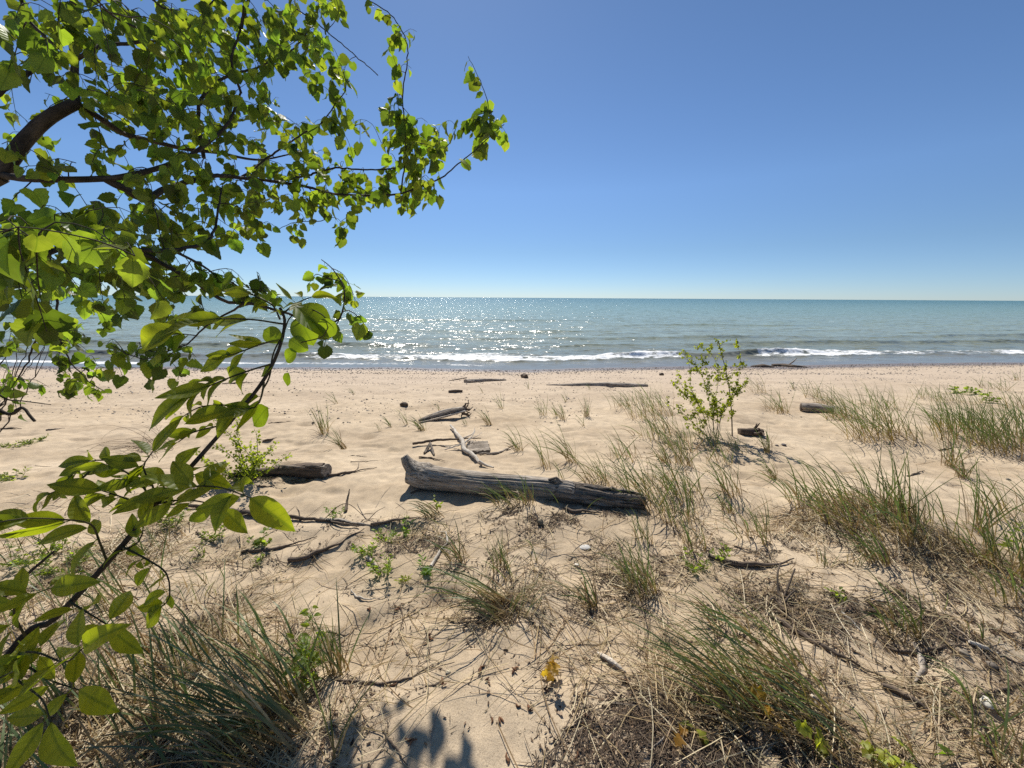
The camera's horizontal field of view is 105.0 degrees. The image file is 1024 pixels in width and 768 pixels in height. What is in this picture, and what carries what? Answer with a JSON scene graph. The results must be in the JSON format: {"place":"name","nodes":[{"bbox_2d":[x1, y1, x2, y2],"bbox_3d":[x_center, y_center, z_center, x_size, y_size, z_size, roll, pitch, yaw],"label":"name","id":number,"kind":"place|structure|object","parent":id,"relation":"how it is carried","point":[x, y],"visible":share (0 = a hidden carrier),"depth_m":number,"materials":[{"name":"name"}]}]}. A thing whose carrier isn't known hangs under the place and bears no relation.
{"place":"outdoors","nodes":[
{"label":"outdoors","id":0,"kind":"place"},
{"bbox_2d":[0,362,1023,767],"bbox_3d":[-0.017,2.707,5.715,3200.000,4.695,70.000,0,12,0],"label":"sand","id":1,"kind":"structure","parent":0,"point":[480,742],"depth_m":2.88,"materials":[{"name":"sand"}]},
{"bbox_2d":[0,300,64,431],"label":"bare shrub","id":2,"kind":"object","parent":1,"relation":"on","point":[17,410],"visible":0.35,"depth_m":2.95,"materials":[{"name":"brown plant"}]},
{"bbox_2d":[0,537,70,567],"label":"leafy weed","id":3,"kind":"object","parent":1,"relation":"on","point":[18,561],"visible":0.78,"depth_m":2.47,"materials":[{"name":"green plant"}]},
{"bbox_2d":[0,551,71,642],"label":"grass tuft","id":4,"kind":"object","parent":1,"relation":"on","point":[39,583],"visible":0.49,"depth_m":2.09,"materials":[{"name":"plant"}]},
{"bbox_2d":[0,645,105,767],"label":"grass tuft","id":5,"kind":"object","parent":1,"relation":"on","point":[9,741],"visible":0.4,"depth_m":1.56,"materials":[{"name":"plant"}]},
{"bbox_2d":[5,541,123,644],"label":"grass tuft","id":6,"kind":"object","parent":1,"relation":"on","point":[76,602],"visible":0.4,"depth_m":2.08,"materials":[{"name":"plant"}]},
{"bbox_2d":[35,537,99,575],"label":"leafy weed","id":7,"kind":"object","parent":1,"relation":"on","point":[44,572],"visible":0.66,"depth_m":2.40,"materials":[{"name":"green plant"}]},
{"bbox_2d":[0,622,142,767],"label":"grass tuft","id":8,"kind":"object","parent":1,"relation":"on","point":[28,727],"visible":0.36,"depth_m":1.56,"materials":[{"name":"plant"}]},
{"bbox_2d":[9,592,167,727],"bbox_3d":[-1.832,1.183,1.729,0.462,0.448,0.429,0,12,0],"label":"grass tuft","id":9,"kind":"object","parent":1,"relation":"on","point":[108,670],"visible":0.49,"depth_m":1.76,"materials":[{"name":"plant"}]},
{"bbox_2d":[10,665,225,767],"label":"grass tuft","id":10,"kind":"object","parent":1,"relation":"on","point":[124,716],"visible":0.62,"depth_m":1.46,"materials":[{"name":"plant"}]},
{"bbox_2d":[78,526,169,622],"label":"grass tuft","id":11,"kind":"object","parent":1,"relation":"on","point":[112,588],"visible":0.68,"depth_m":2.17,"materials":[{"name":"plant"}]},
{"bbox_2d":[78,410,172,457],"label":"dry stem thicket","id":12,"kind":"object","parent":1,"relation":"on","point":[121,447],"visible":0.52,"depth_m":4.65,"materials":[{"name":"plant"}]},
{"bbox_2d":[97,628,195,743],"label":"grass tuft","id":13,"kind":"object","parent":1,"relation":"on","point":[154,716],"visible":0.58,"depth_m":1.57,"materials":[{"name":"plant"}]},
{"bbox_2d":[116,521,182,562],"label":"grass tuft","id":14,"kind":"object","parent":1,"relation":"on","point":[144,546],"visible":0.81,"depth_m":2.56,"materials":[{"name":"plant"}]},
{"bbox_2d":[0,283,337,767],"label":"compound leaf sapling","id":15,"kind":"object","parent":1,"relation":"on","point":[20,655],"visible":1,"depth_m":0.72,"materials":[{"name":"green plant"}]},
{"bbox_2d":[252,302,336,426],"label":"climbing vine","id":16,"kind":"object","parent":15,"relation":"attached to","point":[310,323],"visible":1,"depth_m":0.85,"materials":[{"name":"green plant"}]},
{"bbox_2d":[131,602,209,681],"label":"grass tuft","id":17,"kind":"object","parent":1,"relation":"on","point":[160,653],"visible":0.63,"depth_m":1.87,"materials":[{"name":"plant"}]},
{"bbox_2d":[157,566,223,610],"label":"grass tuft","id":18,"kind":"object","parent":1,"relation":"on","point":[193,587],"visible":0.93,"depth_m":2.24,"materials":[{"name":"plant"}]},
{"bbox_2d":[69,608,313,767],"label":"grass tuft","id":19,"kind":"object","parent":1,"relation":"on","point":[252,713],"visible":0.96,"depth_m":1.44,"materials":[{"name":"plant"}]},
{"bbox_2d":[139,560,248,677],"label":"grass tuft","id":20,"kind":"object","parent":1,"relation":"on","point":[195,649],"visible":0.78,"depth_m":1.92,"materials":[{"name":"plant"}]},
{"bbox_2d":[114,684,277,767],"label":"grass tuft","id":21,"kind":"object","parent":1,"relation":"on","point":[195,745],"visible":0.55,"depth_m":1.45,"materials":[{"name":"plant"}]},
{"bbox_2d":[125,568,292,758],"bbox_3d":[-1.258,1.074,1.552,0.769,0.579,0.343,5,13,21],"label":"grass tuft","id":22,"kind":"object","parent":1,"relation":"on","point":[244,696],"visible":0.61,"depth_m":1.55,"materials":[{"name":"plant"}]},
{"bbox_2d":[194,417,291,481],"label":"leafy shrub","id":23,"kind":"object","parent":1,"relation":"on","point":[257,462],"visible":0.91,"depth_m":3.60,"materials":[{"name":"green plant"}]},
{"bbox_2d":[202,589,295,673],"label":"grass tuft","id":24,"kind":"object","parent":1,"relation":"on","point":[250,646],"visible":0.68,"depth_m":1.89,"materials":[{"name":"plant"}]},
{"bbox_2d":[0,0,509,420],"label":"broadleaf tree","id":25,"kind":"object","parent":1,"relation":"on","point":[86,241],"visible":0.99,"depth_m":1.92,"materials":[{"name":"green plant"}]},
{"bbox_2d":[171,503,358,526],"bbox_3d":[-1.922,0.997,3.027,1.668,0.082,0.098,2,13,9],"label":"stick","id":26,"kind":"object","parent":1,"relation":"on","point":[245,511],"visible":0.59,"depth_m":3.00,"materials":[{"name":"wood"}]},
{"bbox_2d":[231,462,331,478],"bbox_3d":[-2.175,0.822,3.770,0.922,0.177,0.236,0,12,0],"label":"driftwood log","id":27,"kind":"object","parent":1,"relation":"on","point":[309,470],"visible":0.8,"depth_m":3.72,"materials":[{"name":"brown wood"}]},
{"bbox_2d":[240,616,323,720],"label":"grass tuft","id":28,"kind":"object","parent":1,"relation":"on","point":[287,683],"visible":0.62,"depth_m":1.66,"materials":[{"name":"plant"}]},
{"bbox_2d":[281,633,326,690],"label":"leafy weed","id":29,"kind":"object","parent":1,"relation":"on","point":[301,662],"visible":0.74,"depth_m":1.68,"materials":[{"name":"green plant"}]},
{"bbox_2d":[281,605,326,673],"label":"leafy weed","id":30,"kind":"object","parent":1,"relation":"on","point":[316,654],"visible":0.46,"depth_m":1.82,"materials":[{"name":"green plant"}]},
{"bbox_2d":[260,581,371,678],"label":"grass tuft","id":31,"kind":"object","parent":1,"relation":"on","point":[330,651],"visible":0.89,"depth_m":1.77,"materials":[{"name":"plant"}]},
{"bbox_2d":[259,645,384,762],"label":"grass tuft","id":32,"kind":"object","parent":1,"relation":"on","point":[332,745],"visible":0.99,"depth_m":1.40,"materials":[{"name":"plant"}]},
{"bbox_2d":[287,528,364,561],"bbox_3d":[-1.251,1.103,2.675,0.492,0.077,0.060,-8,15,-32],"label":"stick","id":33,"kind":"object","parent":1,"relation":"on","point":[300,558],"visible":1,"depth_m":2.61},
{"bbox_2d":[365,550,393,575],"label":"leafy weed","id":34,"kind":"object","parent":1,"relation":"on","point":[387,565],"visible":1,"depth_m":2.37,"materials":[{"name":"green plant"}]},
{"bbox_2d":[406,499,444,520],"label":"grass tuft","id":35,"kind":"object","parent":1,"relation":"on","point":[423,510],"visible":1,"depth_m":2.94,"materials":[{"name":"plant"}]},
{"bbox_2d":[418,400,472,421],"bbox_3d":[-1.042,0.458,6.440,1.034,0.287,0.207,-9,16,-38],"label":"split driftwood log","id":36,"kind":"object","parent":1,"relation":"on","point":[445,413],"visible":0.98,"depth_m":6.39,"materials":[{"name":"wood"}]},
{"bbox_2d":[424,519,467,566],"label":"grass tuft","id":37,"kind":"object","parent":1,"relation":"on","point":[458,556],"visible":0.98,"depth_m":2.46,"materials":[{"name":"plant"}]},
{"bbox_2d":[412,554,519,629],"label":"grass tuft","id":38,"kind":"object","parent":1,"relation":"on","point":[478,602],"visible":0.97,"depth_m":2.04,"materials":[{"name":"plant"}]},
{"bbox_2d":[450,424,493,467],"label":"bleached branch","id":39,"kind":"object","parent":1,"relation":"on","point":[465,449],"visible":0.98,"depth_m":4.47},
{"bbox_2d":[466,440,490,454],"bbox_3d":[-0.404,0.747,4.666,0.291,0.082,0.399,-2,13,-9],"label":"weathered plank","id":40,"kind":"object","parent":1,"relation":"on","point":[477,446],"visible":0.91,"depth_m":4.63,"materials":[{"name":"wood"}]},
{"bbox_2d":[471,474,523,510],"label":"grass tuft","id":41,"kind":"object","parent":1,"relation":"on","point":[501,496],"visible":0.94,"depth_m":3.05,"materials":[{"name":"plant"}]},
{"bbox_2d":[0,449,1023,767],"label":"dry grass litter","id":42,"kind":"object","parent":1,"relation":"on","point":[818,523],"visible":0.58,"depth_m":1.92,"materials":[{"name":"plant"}]},
{"bbox_2d":[0,430,1023,767],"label":"twig litter","id":43,"kind":"object","parent":1,"relation":"on","point":[690,735],"visible":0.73,"depth_m":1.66,"materials":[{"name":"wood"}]},
{"bbox_2d":[0,363,1023,429],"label":"pebbles","id":44,"kind":"object","parent":1,"relation":"on","point":[487,372],"visible":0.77,"depth_m":14.68,"materials":[{"name":"stone"}]},
{"bbox_2d":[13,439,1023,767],"bbox_3d":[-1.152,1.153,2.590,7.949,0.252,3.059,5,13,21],"label":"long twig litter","id":45,"kind":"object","parent":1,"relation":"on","point":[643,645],"visible":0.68,"depth_m":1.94,"materials":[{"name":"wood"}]},
{"bbox_2d":[401,454,645,508],"bbox_3d":[0.047,0.834,3.279,2.079,0.351,0.285,2,13,9],"label":"driftwood log","id":46,"kind":"object","parent":1,"relation":"on","point":[425,475],"visible":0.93,"depth_m":3.20,"materials":[{"name":"grey wood"}]},
{"bbox_2d":[506,572,553,622],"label":"grass tuft","id":47,"kind":"object","parent":1,"relation":"on","point":[524,603],"visible":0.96,"depth_m":2.03,"materials":[{"name":"plant"}]},
{"bbox_2d":[541,654,560,680],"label":"seedling","id":48,"kind":"object","parent":1,"relation":"on","point":[550,670],"visible":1,"depth_m":1.68,"materials":[{"name":"yellow plant"}]},
{"bbox_2d":[533,413,578,462],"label":"grass tuft","id":49,"kind":"object","parent":1,"relation":"on","point":[560,451],"visible":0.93,"depth_m":4.11,"materials":[{"name":"plant"}]},
{"bbox_2d":[550,551,597,609],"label":"grass tuft","id":50,"kind":"object","parent":1,"relation":"on","point":[587,599],"visible":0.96,"depth_m":2.13,"materials":[{"name":"plant"}]},
{"bbox_2d":[546,382,647,386],"bbox_3d":[2.370,0.033,10.850,2.828,0.187,0.341,1,12,1],"label":"driftwood log","id":51,"kind":"object","parent":1,"relation":"on","point":[612,384],"visible":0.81,"depth_m":10.82,"materials":[{"name":"wood"}]},
{"bbox_2d":[600,527,656,600],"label":"grass tuft","id":52,"kind":"object","parent":1,"relation":"on","point":[650,583],"visible":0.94,"depth_m":2.23,"materials":[{"name":"plant"}]},
{"bbox_2d":[594,445,699,514],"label":"grass tuft","id":53,"kind":"object","parent":1,"relation":"on","point":[636,482],"visible":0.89,"depth_m":3.25,"materials":[{"name":"plant"}]},
{"bbox_2d":[628,380,673,416],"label":"grass tuft","id":54,"kind":"object","parent":1,"relation":"on","point":[659,403],"visible":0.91,"depth_m":6.83,"materials":[{"name":"plant"}]},
{"bbox_2d":[636,456,702,495],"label":"grass tuft","id":55,"kind":"object","parent":1,"relation":"on","point":[663,477],"visible":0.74,"depth_m":3.48,"materials":[{"name":"plant"}]},
{"bbox_2d":[636,474,703,531],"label":"grass tuft","id":56,"kind":"object","parent":1,"relation":"on","point":[674,505],"visible":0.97,"depth_m":3.01,"materials":[{"name":"plant"}]},
{"bbox_2d":[646,446,708,507],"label":"grass tuft","id":57,"kind":"object","parent":1,"relation":"on","point":[676,492],"visible":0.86,"depth_m":3.33,"materials":[{"name":"plant"}]},
{"bbox_2d":[654,428,706,467],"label":"grass tuft","id":58,"kind":"object","parent":1,"relation":"on","point":[683,453],"visible":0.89,"depth_m":4.07,"materials":[{"name":"plant"}]},
{"bbox_2d":[617,617,765,729],"bbox_3d":[0.735,1.151,1.605,0.626,0.400,0.240,4,13,17],"label":"grass tuft","id":59,"kind":"object","parent":1,"relation":"on","point":[700,687],"visible":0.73,"depth_m":1.60,"materials":[{"name":"plant"}]},
{"bbox_2d":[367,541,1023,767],"bbox_3d":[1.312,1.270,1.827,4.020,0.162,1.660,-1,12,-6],"label":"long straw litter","id":60,"kind":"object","parent":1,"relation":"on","point":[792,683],"visible":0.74,"depth_m":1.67,"materials":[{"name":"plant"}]},
{"bbox_2d":[675,512,721,549],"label":"grass tuft","id":61,"kind":"object","parent":1,"relation":"on","point":[688,539],"visible":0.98,"depth_m":2.65,"materials":[{"name":"plant"}]},
{"bbox_2d":[623,591,780,737],"bbox_3d":[0.757,1.128,1.622,0.471,0.419,0.509,-6,14,-27],"label":"grass tuft","id":62,"kind":"object","parent":1,"relation":"on","point":[724,690],"visible":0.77,"depth_m":1.59,"materials":[{"name":"plant"}]},
{"bbox_2d":[666,338,748,437],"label":"leafy shrub","id":63,"kind":"object","parent":1,"relation":"on","point":[712,413],"visible":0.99,"depth_m":5.17,"materials":[{"name":"green plant"}]},
{"bbox_2d":[617,585,798,743],"bbox_3d":[0.789,1.115,1.582,0.690,0.428,0.431,0,12,0],"label":"grass tuft","id":64,"kind":"object","parent":1,"relation":"on","point":[740,691],"visible":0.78,"depth_m":1.57,"materials":[{"name":"plant"}]},
{"bbox_2d":[672,579,756,645],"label":"grass tuft","id":65,"kind":"object","parent":1,"relation":"on","point":[702,607],"visible":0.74,"depth_m":1.97,"materials":[{"name":"plant"}]},
{"bbox_2d":[701,448,741,498],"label":"grass tuft","id":66,"kind":"object","parent":1,"relation":"on","point":[722,486],"visible":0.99,"depth_m":3.41,"materials":[{"name":"plant"}]},
{"bbox_2d":[710,494,772,548],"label":"grass tuft","id":67,"kind":"object","parent":1,"relation":"on","point":[762,534],"visible":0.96,"depth_m":2.74,"materials":[{"name":"plant"}]},
{"bbox_2d":[707,554,793,566],"bbox_3d":[1.520,1.122,2.476,0.536,0.041,0.093,1,12,4],"label":"stick","id":68,"kind":"object","parent":1,"relation":"on","point":[740,563],"visible":0.98,"depth_m":2.45,"materials":[{"name":"wood"}]},
{"bbox_2d":[693,585,819,695],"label":"grass tuft","id":69,"kind":"object","parent":1,"relation":"on","point":[756,660],"visible":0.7,"depth_m":1.74,"materials":[{"name":"plant"}]},
{"bbox_2d":[729,619,826,694],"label":"grass tuft","id":70,"kind":"object","parent":1,"relation":"on","point":[794,660],"visible":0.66,"depth_m":1.72,"materials":[{"name":"plant"}]},
{"bbox_2d":[767,563,795,617],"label":"dead branch","id":71,"kind":"object","parent":1,"relation":"on","point":[782,608],"visible":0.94,"depth_m":2.20,"materials":[{"name":"wood"}]},
{"bbox_2d":[729,626,852,754],"bbox_3d":[1.084,1.153,1.512,0.458,0.401,0.286,4,13,17],"label":"grass tuft","id":72,"kind":"object","parent":1,"relation":"on","point":[804,694],"visible":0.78,"depth_m":1.52,"materials":[{"name":"plant"}]},
{"bbox_2d":[727,653,858,765],"bbox_3d":[1.095,1.216,1.508,0.452,0.283,0.265,0,12,0],"label":"grass tuft","id":73,"kind":"object","parent":1,"relation":"on","point":[812,712],"visible":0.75,"depth_m":1.49,"materials":[{"name":"plant"}]},
{"bbox_2d":[793,720,827,758],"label":"seedling","id":74,"kind":"object","parent":1,"relation":"on","point":[804,729],"visible":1,"depth_m":1.41,"materials":[{"name":"green plant"}]},
{"bbox_2d":[800,403,834,412],"bbox_3d":[5.439,0.441,7.011,0.497,0.186,0.209,8,15,32],"label":"driftwood log","id":75,"kind":"object","parent":1,"relation":"on","point":[812,407],"visible":0.77,"depth_m":6.99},
{"bbox_2d":[753,455,887,529],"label":"grass tuft","id":76,"kind":"object","parent":1,"relation":"on","point":[803,488],"visible":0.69,"depth_m":3.09,"materials":[{"name":"plant"}]},
{"bbox_2d":[765,612,885,678],"bbox_3d":[1.494,1.266,1.911,0.048,0.041,0.474,-9,15,-36],"label":"stick","id":77,"kind":"object","parent":1,"relation":"on","point":[805,636],"visible":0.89,"depth_m":1.91,"materials":[{"name":"wood"}]},
{"bbox_2d":[812,382,898,420],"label":"grass tuft","id":78,"kind":"object","parent":1,"relation":"on","point":[870,407],"visible":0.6,"depth_m":6.29,"materials":[{"name":"plant"}]},
{"bbox_2d":[781,428,941,553],"bbox_3d":[2.445,0.714,2.811,0.931,0.701,0.872,-11,17,-42],"label":"grass tuft","id":79,"kind":"object","parent":1,"relation":"on","point":[867,521],"visible":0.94,"depth_m":2.75,"materials":[{"name":"plant"}]},
{"bbox_2d":[830,524,896,566],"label":"grass tuft","id":80,"kind":"object","parent":1,"relation":"on","point":[881,555],"visible":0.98,"depth_m":2.47,"materials":[{"name":"plant"}]},
{"bbox_2d":[802,374,924,445],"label":"grass tuft","id":81,"kind":"object","parent":1,"relation":"on","point":[872,424],"visible":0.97,"depth_m":5.07,"materials":[{"name":"plant"}]},
{"bbox_2d":[823,381,917,439],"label":"grass tuft","id":82,"kind":"object","parent":1,"relation":"on","point":[888,420],"visible":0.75,"depth_m":5.27,"materials":[{"name":"plant"}]},
{"bbox_2d":[860,740,886,760],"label":"seedling","id":83,"kind":"object","parent":1,"relation":"on","point":[868,747],"visible":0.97,"depth_m":1.42,"materials":[{"name":"green plant"}]},
{"bbox_2d":[858,562,924,641],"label":"grass tuft","id":84,"kind":"object","parent":1,"relation":"on","point":[889,618],"visible":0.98,"depth_m":1.96,"materials":[{"name":"plant"}]},
{"bbox_2d":[816,682,967,767],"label":"grass tuft","id":85,"kind":"object","parent":1,"relation":"on","point":[910,749],"visible":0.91,"depth_m":1.43,"materials":[{"name":"plant"}]},
{"bbox_2d":[842,434,956,525],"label":"grass tuft","id":86,"kind":"object","parent":1,"relation":"on","point":[897,481],"visible":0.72,"depth_m":2.85,"materials":[{"name":"plant"}]},
{"bbox_2d":[860,481,942,550],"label":"grass tuft","id":87,"kind":"object","parent":1,"relation":"on","point":[910,528],"visible":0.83,"depth_m":2.69,"materials":[{"name":"plant"}]},
{"bbox_2d":[876,404,934,445],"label":"grass tuft","id":88,"kind":"object","parent":1,"relation":"on","point":[916,434],"visible":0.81,"depth_m":5.00,"materials":[{"name":"plant"}]},
{"bbox_2d":[881,682,949,730],"bbox_3d":[1.669,1.322,1.627,0.047,0.034,0.212,-7,14,-30],"label":"stick","id":89,"kind":"object","parent":1,"relation":"on","point":[897,691],"visible":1,"depth_m":1.66,"materials":[{"name":"wood"}]},
{"bbox_2d":[886,644,968,654],"bbox_3d":[2.001,1.275,1.881,0.347,0.077,0.046,2,12,7],"label":"stick","id":90,"kind":"object","parent":1,"relation":"on","point":[923,651],"visible":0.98,"depth_m":1.87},
{"bbox_2d":[887,465,1017,553],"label":"grass tuft","id":91,"kind":"object","parent":1,"relation":"on","point":[947,529],"visible":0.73,"depth_m":2.71,"materials":[{"name":"plant"}]},
{"bbox_2d":[889,579,1015,650],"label":"grass tuft","id":92,"kind":"object","parent":1,"relation":"on","point":[982,634],"visible":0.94,"depth_m":1.99,"materials":[{"name":"plant"}]},
{"bbox_2d":[888,653,1022,761],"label":"grass tuft","id":93,"kind":"object","parent":1,"relation":"on","point":[959,682],"visible":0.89,"depth_m":1.59,"materials":[{"name":"plant"}]},
{"bbox_2d":[925,421,987,467],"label":"grass tuft","id":94,"kind":"object","parent":1,"relation":"on","point":[951,454],"visible":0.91,"depth_m":4.21,"materials":[{"name":"plant"}]},
{"bbox_2d":[936,441,986,478],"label":"grass tuft","id":95,"kind":"object","parent":1,"relation":"on","point":[962,469],"visible":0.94,"depth_m":3.90,"materials":[{"name":"plant"}]},
{"bbox_2d":[909,394,1023,436],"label":"grass tuft","id":96,"kind":"object","parent":1,"relation":"on","point":[944,412],"visible":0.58,"depth_m":5.17,"materials":[{"name":"plant"}]},
{"bbox_2d":[910,385,1023,453],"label":"grass tuft","id":97,"kind":"object","parent":1,"relation":"on","point":[987,420],"visible":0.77,"depth_m":4.87,"materials":[{"name":"plant"}]},
{"bbox_2d":[913,454,1023,586],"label":"grass tuft","id":98,"kind":"object","parent":1,"relation":"on","point":[1021,565],"visible":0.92,"depth_m":2.40,"materials":[{"name":"plant"}]},
{"bbox_2d":[922,506,1021,582],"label":"grass tuft","id":99,"kind":"object","parent":1,"relation":"on","point":[981,554],"visible":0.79,"depth_m":2.48,"materials":[{"name":"plant"}]},
{"bbox_2d":[938,459,1023,536],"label":"grass tuft","id":100,"kind":"object","parent":1,"relation":"on","point":[976,494],"visible":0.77,"depth_m":2.85,"materials":[{"name":"plant"}]},
{"bbox_2d":[940,656,1023,767],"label":"grass tuft","id":101,"kind":"object","parent":1,"relation":"on","point":[1004,724],"visible":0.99,"depth_m":1.45,"materials":[{"name":"plant"}]},
{"bbox_2d":[943,401,1023,460],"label":"grass tuft","id":102,"kind":"object","parent":1,"relation":"on","point":[1020,435],"visible":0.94,"depth_m":4.57,"materials":[{"name":"plant"}]},
{"bbox_2d":[949,465,1023,528],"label":"grass tuft","id":103,"kind":"object","parent":1,"relation":"on","point":[996,497],"visible":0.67,"depth_m":3.11,"materials":[{"name":"plant"}]},
{"bbox_2d":[957,539,1023,615],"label":"grass tuft","id":104,"kind":"object","parent":1,"relation":"on","point":[1013,582],"visible":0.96,"depth_m":2.23,"materials":[{"name":"plant"}]},
{"bbox_2d":[0,295,1023,369],"bbox_3d":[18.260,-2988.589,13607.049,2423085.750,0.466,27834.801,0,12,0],"label":"lake water","id":105,"kind":"structure","parent":0,"point":[482,333],"depth_m":35.89,"materials":[{"name":"liquid"}]},
{"bbox_2d":[0,0,1023,300],"label":"sky","id":106,"kind":"structure","parent":0,"point":[658,149],"materials":[{"name":"blue"}]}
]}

